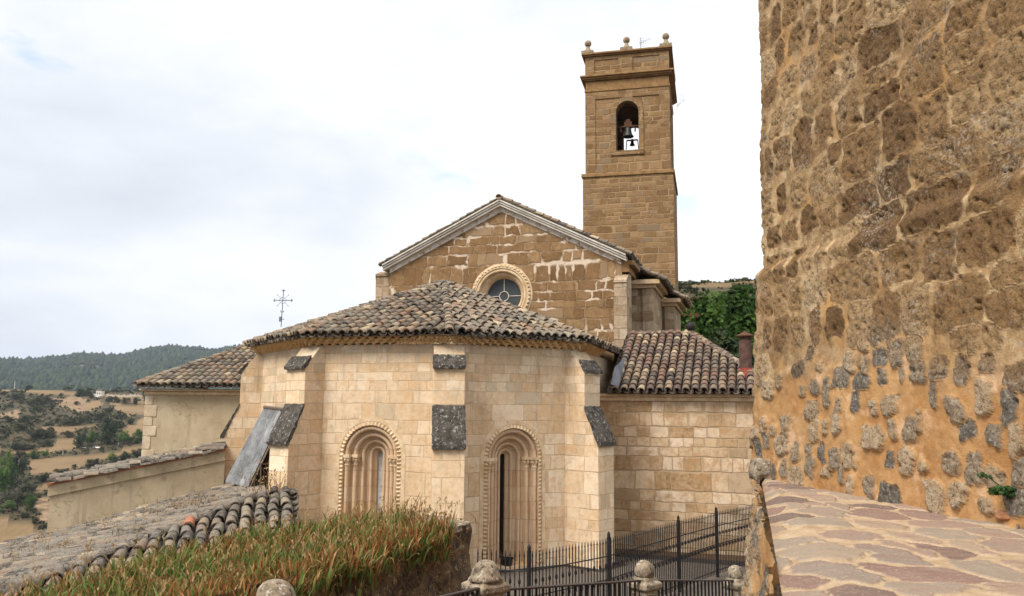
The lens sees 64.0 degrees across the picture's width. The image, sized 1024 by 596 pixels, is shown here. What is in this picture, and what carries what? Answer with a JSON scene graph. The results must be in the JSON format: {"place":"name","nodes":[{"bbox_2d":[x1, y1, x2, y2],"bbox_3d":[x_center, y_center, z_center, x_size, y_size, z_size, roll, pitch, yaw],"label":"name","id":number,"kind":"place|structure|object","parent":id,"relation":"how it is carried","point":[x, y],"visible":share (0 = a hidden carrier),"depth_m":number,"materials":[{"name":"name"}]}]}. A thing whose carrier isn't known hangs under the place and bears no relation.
{"place":"outdoors","nodes":[
{"label":"outdoors","id":0,"kind":"place"},
{"bbox_2d":[0,280,755,542],"bbox_3d":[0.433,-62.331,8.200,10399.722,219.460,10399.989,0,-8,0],"label":"terrain","id":1,"kind":"structure","parent":0,"point":[10,528],"depth_m":408.52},
{"bbox_2d":[0,427,10,433],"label":"scrub tree","id":2,"kind":"object","parent":1,"relation":"on","point":[4,430],"visible":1,"depth_m":423.95,"materials":[{"name":"green plant"}]},
{"bbox_2d":[0,500,16,509],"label":"valley tree","id":3,"kind":"object","parent":1,"relation":"on","point":[10,506],"visible":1,"depth_m":280.45,"materials":[{"name":"green plant"}]},
{"bbox_2d":[1,416,15,421],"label":"scrub tree","id":4,"kind":"object","parent":1,"relation":"on","point":[8,418],"visible":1,"depth_m":446.94,"materials":[{"name":"green plant"}]},
{"bbox_2d":[0,449,17,495],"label":"valley tree","id":5,"kind":"object","parent":1,"relation":"on","point":[4,475],"visible":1,"depth_m":299.60,"materials":[{"name":"green plant"}]},
{"bbox_2d":[9,443,20,449],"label":"scrub tree","id":6,"kind":"object","parent":1,"relation":"on","point":[12,446],"visible":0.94,"depth_m":396.91,"materials":[{"name":"green plant"}]},
{"bbox_2d":[8,492,23,502],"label":"scrub tree","id":7,"kind":"object","parent":1,"relation":"on","point":[16,495],"visible":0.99,"depth_m":291.63,"materials":[{"name":"green plant"}]},
{"bbox_2d":[9,456,24,479],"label":"valley tree","id":8,"kind":"object","parent":1,"relation":"on","point":[21,463],"visible":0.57,"depth_m":328.58,"materials":[{"name":"green plant"}]},
{"bbox_2d":[8,393,26,399],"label":"scrub tree","id":9,"kind":"object","parent":1,"relation":"on","point":[14,395],"visible":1,"depth_m":542.26,"materials":[{"name":"green plant"}]},
{"bbox_2d":[12,450,25,458],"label":"scrub tree","id":10,"kind":"object","parent":1,"relation":"on","point":[19,454],"visible":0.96,"depth_m":375.56,"materials":[{"name":"green plant"}]},
{"bbox_2d":[12,423,26,430],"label":"scrub tree","id":11,"kind":"object","parent":1,"relation":"on","point":[21,426],"visible":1,"depth_m":430.05,"materials":[{"name":"green plant"}]},
{"bbox_2d":[20,512,30,516],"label":"scrub tree","id":12,"kind":"object","parent":1,"relation":"on","point":[22,514],"visible":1,"depth_m":277.64,"materials":[{"name":"green plant"}]},
{"bbox_2d":[14,442,37,449],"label":"scrub tree","id":13,"kind":"object","parent":1,"relation":"on","point":[27,446],"visible":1,"depth_m":397.60,"materials":[{"name":"green plant"}]},
{"bbox_2d":[22,457,30,468],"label":"scrub tree","id":14,"kind":"object","parent":1,"relation":"on","point":[27,460],"visible":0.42,"depth_m":348.02,"materials":[{"name":"green plant"}]},
{"bbox_2d":[19,415,36,422],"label":"scrub tree","id":15,"kind":"object","parent":1,"relation":"on","point":[26,418],"visible":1,"depth_m":449.23,"materials":[{"name":"green plant"}]},
{"bbox_2d":[19,483,37,489],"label":"scrub tree","id":16,"kind":"object","parent":1,"relation":"on","point":[28,485],"visible":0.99,"depth_m":310.77,"materials":[{"name":"green plant"}]},
{"bbox_2d":[24,494,37,511],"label":"valley tree","id":17,"kind":"object","parent":1,"relation":"on","point":[31,501],"visible":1,"depth_m":283.67,"materials":[{"name":"green plant"}]},
{"bbox_2d":[20,493,44,500],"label":"scrub tree","id":18,"kind":"object","parent":1,"relation":"on","point":[37,495],"visible":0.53,"depth_m":294.53,"materials":[{"name":"green plant"}]},
{"bbox_2d":[23,428,43,437],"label":"scrub tree","id":19,"kind":"object","parent":1,"relation":"on","point":[35,433],"visible":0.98,"depth_m":419.89,"materials":[{"name":"green plant"}]},
{"bbox_2d":[26,450,42,457],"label":"valley tree","id":20,"kind":"object","parent":1,"relation":"on","point":[32,453],"visible":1,"depth_m":376.41,"materials":[{"name":"green plant"}]},
{"bbox_2d":[28,397,46,405],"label":"scrub tree","id":21,"kind":"object","parent":1,"relation":"on","point":[38,401],"visible":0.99,"depth_m":522.79,"materials":[{"name":"green plant"}]},
{"bbox_2d":[31,405,43,410],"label":"scrub tree","id":22,"kind":"object","parent":1,"relation":"on","point":[38,407],"visible":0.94,"depth_m":490.66,"materials":[{"name":"green plant"}]},
{"bbox_2d":[37,474,49,481],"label":"scrub tree","id":23,"kind":"object","parent":1,"relation":"on","point":[41,477],"visible":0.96,"depth_m":327.86,"materials":[{"name":"green plant"}]},
{"bbox_2d":[37,439,52,446],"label":"scrub tree","id":24,"kind":"object","parent":1,"relation":"on","point":[47,441],"visible":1,"depth_m":406.04,"materials":[{"name":"green plant"}]},
{"bbox_2d":[39,396,51,402],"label":"scrub tree","id":25,"kind":"object","parent":1,"relation":"on","point":[47,399],"visible":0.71,"depth_m":536.91,"materials":[{"name":"green plant"}]},
{"bbox_2d":[41,449,49,456],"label":"valley tree","id":26,"kind":"object","parent":1,"relation":"on","point":[45,453],"visible":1,"depth_m":380.83,"materials":[{"name":"green plant"}]},
{"bbox_2d":[38,429,55,438],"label":"scrub tree","id":27,"kind":"object","parent":1,"relation":"on","point":[47,433],"visible":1,"depth_m":421.35,"materials":[{"name":"green plant"}]},
{"bbox_2d":[52,469,65,472],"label":"scrub tree","id":28,"kind":"object","parent":1,"relation":"on","point":[59,471],"visible":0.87,"depth_m":341.06,"materials":[{"name":"green plant"}]},
{"bbox_2d":[63,419,71,425],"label":"scrub tree","id":29,"kind":"object","parent":1,"relation":"on","point":[66,421],"visible":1,"depth_m":445.89,"materials":[{"name":"green plant"}]},
{"bbox_2d":[61,430,75,436],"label":"scrub tree","id":30,"kind":"object","parent":1,"relation":"on","point":[68,433],"visible":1,"depth_m":425.21,"materials":[{"name":"green plant"}]},
{"bbox_2d":[70,418,76,425],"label":"scrub tree","id":31,"kind":"object","parent":1,"relation":"on","point":[73,420],"visible":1,"depth_m":447.32,"materials":[{"name":"green plant"}]},
{"bbox_2d":[0,386,149,529],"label":"scrub","id":32,"kind":"object","parent":1,"relation":"on","point":[57,420],"visible":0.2,"depth_m":441.02,"materials":[{"name":"green plant"}]},
{"bbox_2d":[75,391,82,396],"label":"valley tree","id":33,"kind":"object","parent":1,"relation":"on","point":[78,394],"visible":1,"depth_m":581.95,"materials":[{"name":"green plant"}]},
{"bbox_2d":[76,416,84,424],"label":"scrub tree","id":34,"kind":"object","parent":1,"relation":"on","point":[80,418],"visible":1,"depth_m":451.56,"materials":[{"name":"green plant"}]},
{"bbox_2d":[76,430,86,444],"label":"valley tree","id":35,"kind":"object","parent":1,"relation":"on","point":[80,440],"visible":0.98,"depth_m":408.48,"materials":[{"name":"green plant"}]},
{"bbox_2d":[78,388,91,395],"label":"valley tree","id":36,"kind":"object","parent":1,"relation":"on","point":[86,392],"visible":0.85,"depth_m":591.66,"materials":[{"name":"green plant"}]},
{"bbox_2d":[84,415,92,421],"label":"scrub tree","id":37,"kind":"object","parent":1,"relation":"on","point":[86,418],"visible":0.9,"depth_m":458.85,"materials":[{"name":"green plant"}]},
{"bbox_2d":[85,429,97,443],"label":"valley tree","id":38,"kind":"object","parent":1,"relation":"on","point":[91,437],"visible":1,"depth_m":411.43,"materials":[{"name":"green plant"}]},
{"bbox_2d":[85,458,101,465],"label":"scrub tree","id":39,"kind":"object","parent":1,"relation":"on","point":[95,461],"visible":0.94,"depth_m":356.99,"materials":[{"name":"green plant"}]},
{"bbox_2d":[93,413,105,421],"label":"scrub tree","id":40,"kind":"object","parent":1,"relation":"on","point":[102,416],"visible":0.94,"depth_m":460.98,"materials":[{"name":"green plant"}]},
{"bbox_2d":[95,389,104,396],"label":"farmhouse","id":41,"kind":"object","parent":1,"relation":"on","point":[100,392],"visible":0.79,"depth_m":585.89,"materials":[{"name":"white paint"}]},
{"bbox_2d":[105,407,112,412],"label":"scrub tree","id":42,"kind":"object","parent":1,"relation":"on","point":[110,410],"visible":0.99,"depth_m":496.83,"materials":[{"name":"green plant"}]},
{"bbox_2d":[96,414,122,444],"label":"valley tree","id":43,"kind":"object","parent":1,"relation":"on","point":[106,426],"visible":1,"depth_m":411.31,"materials":[{"name":"green plant"}]},
{"bbox_2d":[107,452,116,459],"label":"valley tree","id":44,"kind":"object","parent":1,"relation":"on","point":[111,456],"visible":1,"depth_m":371.66,"materials":[{"name":"green plant"}]},
{"bbox_2d":[0,343,240,390],"bbox_3d":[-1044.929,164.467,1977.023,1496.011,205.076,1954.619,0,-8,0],"label":"woodland","id":45,"kind":"object","parent":1,"relation":"on","point":[112,371],"visible":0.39,"depth_m":1813.62,"materials":[{"name":"green plant"}]},
{"bbox_2d":[116,431,133,443],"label":"valley tree","id":46,"kind":"object","parent":1,"relation":"on","point":[122,437],"visible":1,"depth_m":409.98,"materials":[{"name":"green plant"}]},
{"bbox_2d":[119,451,131,459],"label":"scrub tree","id":47,"kind":"object","parent":1,"relation":"on","point":[127,455],"visible":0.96,"depth_m":375.52,"materials":[{"name":"green plant"}]},
{"bbox_2d":[120,397,131,402],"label":"scrub tree","id":48,"kind":"object","parent":1,"relation":"on","point":[127,399],"visible":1,"depth_m":562.93,"materials":[{"name":"green plant"}]},
{"bbox_2d":[131,448,142,455],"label":"scrub tree","id":49,"kind":"object","parent":1,"relation":"on","point":[138,451],"visible":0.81,"depth_m":384.53,"materials":[{"name":"green plant"}]},
{"bbox_2d":[133,397,140,403],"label":"valley tree","id":50,"kind":"object","parent":1,"relation":"on","point":[135,399],"visible":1,"depth_m":561.90,"materials":[{"name":"green plant"}]},
{"bbox_2d":[47,441,226,531],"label":"garden wall","id":51,"kind":"structure","parent":1,"relation":"on","point":[95,492],"depth_m":24.64,"materials":[{"name":"beige paint"}]},
{"bbox_2d":[133,428,142,442],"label":"valley tree","id":52,"kind":"object","parent":1,"relation":"on","point":[138,433],"visible":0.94,"depth_m":410.82,"materials":[{"name":"green plant"}]},
{"bbox_2d":[0,481,300,595],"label":"tiled roof","id":53,"kind":"structure","parent":1,"relation":"on","point":[221,513],"depth_m":19.27,"materials":[{"name":"grey tile"}]},
{"bbox_2d":[2,490,231,560],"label":"dry weeds","id":54,"kind":"object","parent":53,"relation":"on","point":[156,509],"visible":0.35,"depth_m":20.79,"materials":[{"name":"beige plant"}]},
{"bbox_2d":[225,405,282,494],"bbox_3d":[-7.421,4.527,23.849,1.150,2.776,1.845,6,-10,-38],"label":"sheet lean to","id":55,"kind":"object","parent":53,"relation":"on","point":[255,448],"visible":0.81,"depth_m":23.81,"materials":[{"name":"grey metal"}]},
{"bbox_2d":[236,460,297,498],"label":"roof weeds","id":56,"kind":"object","parent":53,"relation":"on","point":[274,479],"visible":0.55,"depth_m":21.32,"materials":[{"name":"beige plant"}]},
{"bbox_2d":[134,344,259,455],"bbox_3d":[-10.670,9.948,31.486,5.566,16.982,6.587,0,-8,4],"label":"rendered annex","id":57,"kind":"object","parent":1,"relation":"on","point":[198,413],"visible":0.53,"depth_m":29.57,"materials":[{"name":"paint"}]},
{"bbox_2d":[220,279,623,570],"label":"church apse","id":58,"kind":"structure","parent":1,"relation":"on","point":[511,448],"depth_m":22.68,"materials":[{"name":"stone"}]},
{"bbox_2d":[273,289,292,325],"bbox_3d":[-7.607,0.330,27.181,0.643,1.259,0.100,0,-8,0],"label":"iron cross","id":59,"kind":"object","parent":58,"relation":"on","point":[280,318],"visible":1,"depth_m":27.20,"materials":[{"name":"grey metal"}]},
{"bbox_2d":[334,417,404,521],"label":"window","id":60,"kind":"structure","parent":58,"relation":"in","point":[371,461],"depth_m":22.46,"materials":[{"name":"stone"}]},
{"bbox_2d":[479,420,544,567],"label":"window","id":61,"kind":"structure","parent":58,"relation":"in","point":[512,469],"depth_m":22.81,"materials":[{"name":"stone"}]},
{"bbox_2d":[375,194,692,393],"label":"church nave","id":62,"kind":"structure","parent":1,"relation":"on","point":[501,247],"depth_m":34.09,"materials":[{"name":"stone"}]},
{"bbox_2d":[472,264,532,309],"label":"round window","id":63,"kind":"structure","parent":62,"relation":"in","point":[508,283],"depth_m":34.22,"materials":[{"name":"stone"}]},
{"bbox_2d":[580,33,678,297],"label":"bell tower","id":64,"kind":"structure","parent":1,"relation":"on","point":[629,200],"depth_m":47.65,"materials":[{"name":"brown stone"}]},
{"bbox_2d":[617,119,638,138],"bbox_3d":[6.869,-9.997,48.456,1.440,1.165,0.657,-5,-9,35],"label":"bell","id":65,"kind":"object","parent":64,"relation":"hanging from","point":[628,126],"visible":0.97,"depth_m":48.37,"materials":[{"name":"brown metal"}]},
{"bbox_2d":[626,139,638,149],"bbox_3d":[7.533,-9.625,51.303,0.816,0.666,0.335,0,-8,0],"label":"bell","id":66,"kind":"object","parent":64,"relation":"hanging from","point":[632,142],"visible":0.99,"depth_m":51.26,"materials":[{"name":"brown metal"}]},
{"bbox_2d":[681,282,692,290],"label":"hill oak","id":67,"kind":"object","parent":1,"relation":"on","point":[687,286],"visible":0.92,"depth_m":108.44,"materials":[{"name":"green plant"}]},
{"bbox_2d":[681,288,731,339],"bbox_3d":[10.850,4.121,46.852,3.436,9.377,3.503,-6,-10,42],"label":"broadleaf tree","id":68,"kind":"object","parent":1,"relation":"on","point":[706,311],"visible":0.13,"depth_m":46.63,"materials":[{"name":"green plant"}]},
{"bbox_2d":[707,291,727,336],"bbox_3d":[15.810,3.007,59.886,5.379,7.406,4.920,0,-8,0],"label":"broadleaf tree","id":69,"kind":"object","parent":1,"relation":"on","point":[723,297],"visible":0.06,"depth_m":59.24,"materials":[{"name":"green plant"}]},
{"bbox_2d":[679,277,756,300],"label":"hillside scrub","id":70,"kind":"object","parent":1,"relation":"on","point":[696,289],"visible":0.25,"depth_m":121.89,"materials":[{"name":"beige plant"}]},
{"bbox_2d":[705,327,754,366],"bbox_3d":[10.375,5.224,39.744,3.476,7.451,3.595,0,-8,0],"label":"broadleaf tree","id":71,"kind":"object","parent":1,"relation":"on","point":[725,342],"visible":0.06,"depth_m":38.95,"materials":[{"name":"green plant"}]},
{"bbox_2d":[723,284,756,345],"bbox_3d":[15.083,3.490,52.123,4.817,9.028,4.380,4,-8,-23],"label":"broadleaf tree","id":72,"kind":"object","parent":1,"relation":"on","point":[740,302],"visible":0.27,"depth_m":51.26,"materials":[{"name":"green plant"}]},
{"bbox_2d":[0,0,763,358],"label":"sky","id":73,"kind":"structure","parent":0,"point":[169,169],"materials":[{"name":"white"}]},
{"bbox_2d":[501,556,745,595],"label":"gravel court","id":74,"kind":"object","parent":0,"point":[723,575],"depth_m":21.25,"materials":[{"name":"grey gravel"}]},
{"bbox_2d":[501,554,513,565],"bbox_3d":[-0.142,7.184,22.334,0.380,0.384,0.380,0,-8,0],"label":"black bucket","id":75,"kind":"object","parent":74,"relation":"on","point":[507,561],"visible":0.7,"depth_m":22.21,"materials":[{"name":"metal"}]},
{"bbox_2d":[477,505,750,595],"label":"spiked fence","id":76,"kind":"object","parent":74,"relation":"on","point":[609,564],"visible":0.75,"depth_m":19.05,"materials":[{"name":"black metal"}]},
{"bbox_2d":[499,552,744,572],"bbox_3d":[2.587,7.543,23.472,8.433,0.001,2.996,2,-8,-12],"label":"drain strip","id":77,"kind":"object","parent":74,"relation":"on","point":[522,569],"visible":0.32,"depth_m":23.40,"materials":[{"name":"grey concrete"}]},
{"bbox_2d":[600,329,755,555],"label":"side chapel","id":78,"kind":"structure","parent":74,"relation":"on","point":[681,435],"depth_m":25.54,"materials":[{"name":"stone"}]},
{"bbox_2d":[681,296,700,330],"bbox_3d":[6.561,0.454,30.142,0.714,1.537,0.336,-3,-8,24],"label":"weather vane","id":79,"kind":"object","parent":78,"relation":"on","point":[690,325],"visible":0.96,"depth_m":30.11,"materials":[{"name":"black metal"}]},
{"bbox_2d":[736,331,753,393],"bbox_3d":[7.461,2.099,26.158,0.663,2.084,0.653,0,-8,0],"label":"flue chimney","id":80,"kind":"object","parent":78,"relation":"on","point":[745,356],"visible":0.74,"depth_m":26.05,"materials":[{"name":"metal"}]},
{"bbox_2d":[614,549,744,560],"bbox_3d":[5.035,7.798,25.241,4.516,0.001,2.274,-2,-8,16],"label":"dark flower bed","id":81,"kind":"object","parent":74,"relation":"on","point":[681,554],"depth_m":24.64,"materials":[{"name":"soil"}]},
{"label":"street","id":82,"kind":"structure","parent":0,"visible":0},
{"bbox_2d":[215,515,471,595],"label":"soil wall","id":83,"kind":"structure","parent":82,"relation":"on","point":[463,535],"depth_m":9.46,"materials":[{"name":"soil"}]},
{"bbox_2d":[256,579,295,595],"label":"stone post","id":84,"kind":"object","parent":83,"relation":"on","point":[276,587],"visible":1,"depth_m":6.66,"materials":[{"name":"beige stone"}]},
{"bbox_2d":[304,535,469,595],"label":"dead leaf litter","id":85,"kind":"object","parent":83,"relation":"attached to","point":[411,584],"visible":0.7,"depth_m":9.35,"materials":[{"name":"brown plant"}]},
{"bbox_2d":[404,504,476,529],"bbox_3d":[-0.968,2.872,10.711,1.003,0.279,0.750,0,-8,0],"label":"grass tuft","id":86,"kind":"object","parent":83,"relation":"on","point":[431,509],"visible":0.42,"depth_m":10.68,"materials":[{"name":"plant"}]},
{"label":"planting bed","id":87,"kind":"structure","parent":83,"relation":"on","visible":0},
{"bbox_2d":[0,504,461,595],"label":"iris leaves","id":88,"kind":"object","parent":87,"relation":"on","point":[408,542],"visible":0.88,"depth_m":8.25,"materials":[{"name":"green plant"}]},
{"bbox_2d":[0,494,461,595],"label":"dry stems","id":89,"kind":"object","parent":87,"relation":"on","point":[187,571],"visible":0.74,"depth_m":8.21,"materials":[{"name":"green plant"}]},
{"bbox_2d":[381,493,426,523],"bbox_3d":[-1.408,2.786,10.773,0.489,0.453,0.533,6,-9,-38],"label":"dry grass tuft","id":90,"kind":"object","parent":87,"relation":"on","point":[404,505],"visible":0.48,"depth_m":10.81,"materials":[{"name":"beige plant"}]},
{"bbox_2d":[461,559,509,595],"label":"stone post","id":91,"kind":"object","parent":82,"relation":"on","point":[485,577],"visible":0.96,"depth_m":8.39,"materials":[{"name":"beige stone"}]},
{"bbox_2d":[439,587,479,595],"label":"railing","id":92,"kind":"object","parent":91,"relation":"attached to","point":[467,591],"visible":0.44,"depth_m":7.94,"materials":[{"name":"black metal"}]},
{"bbox_2d":[507,580,641,595],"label":"railing","id":93,"kind":"object","parent":91,"relation":"attached to","point":[536,588],"visible":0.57,"depth_m":9.72,"materials":[{"name":"black metal"}]},
{"bbox_2d":[627,560,662,595],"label":"stone post","id":94,"kind":"object","parent":82,"relation":"on","point":[649,584],"visible":0.97,"depth_m":10.72,"materials":[{"name":"beige stone"}]},
{"bbox_2d":[657,579,733,595],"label":"railing","id":95,"kind":"object","parent":94,"relation":"attached to","point":[679,581],"visible":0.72,"depth_m":11.86,"materials":[{"name":"black metal"}]},
{"bbox_2d":[723,565,743,595],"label":"stone post","id":96,"kind":"object","parent":82,"relation":"on","point":[735,573],"visible":0.83,"depth_m":12.84,"materials":[{"name":"beige stone"}]},
{"bbox_2d":[741,457,1023,595],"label":"parapet ledge","id":97,"kind":"object","parent":82,"relation":"on","point":[804,541],"visible":0.77,"depth_m":4.67,"materials":[{"name":"stone"}]},
{"bbox_2d":[749,0,1023,528],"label":"rubble wall","id":98,"kind":"structure","parent":97,"relation":"on","point":[888,350],"depth_m":6.92,"materials":[{"name":"stone"}]},
{"bbox_2d":[977,472,1016,499],"bbox_3d":[3.165,1.219,5.316,0.255,0.184,0.164,4,-9,-28],"label":"wall plant","id":99,"kind":"object","parent":98,"relation":"attached to","point":[1006,491],"depth_m":5.30,"materials":[{"name":"green plant"}]}
]}

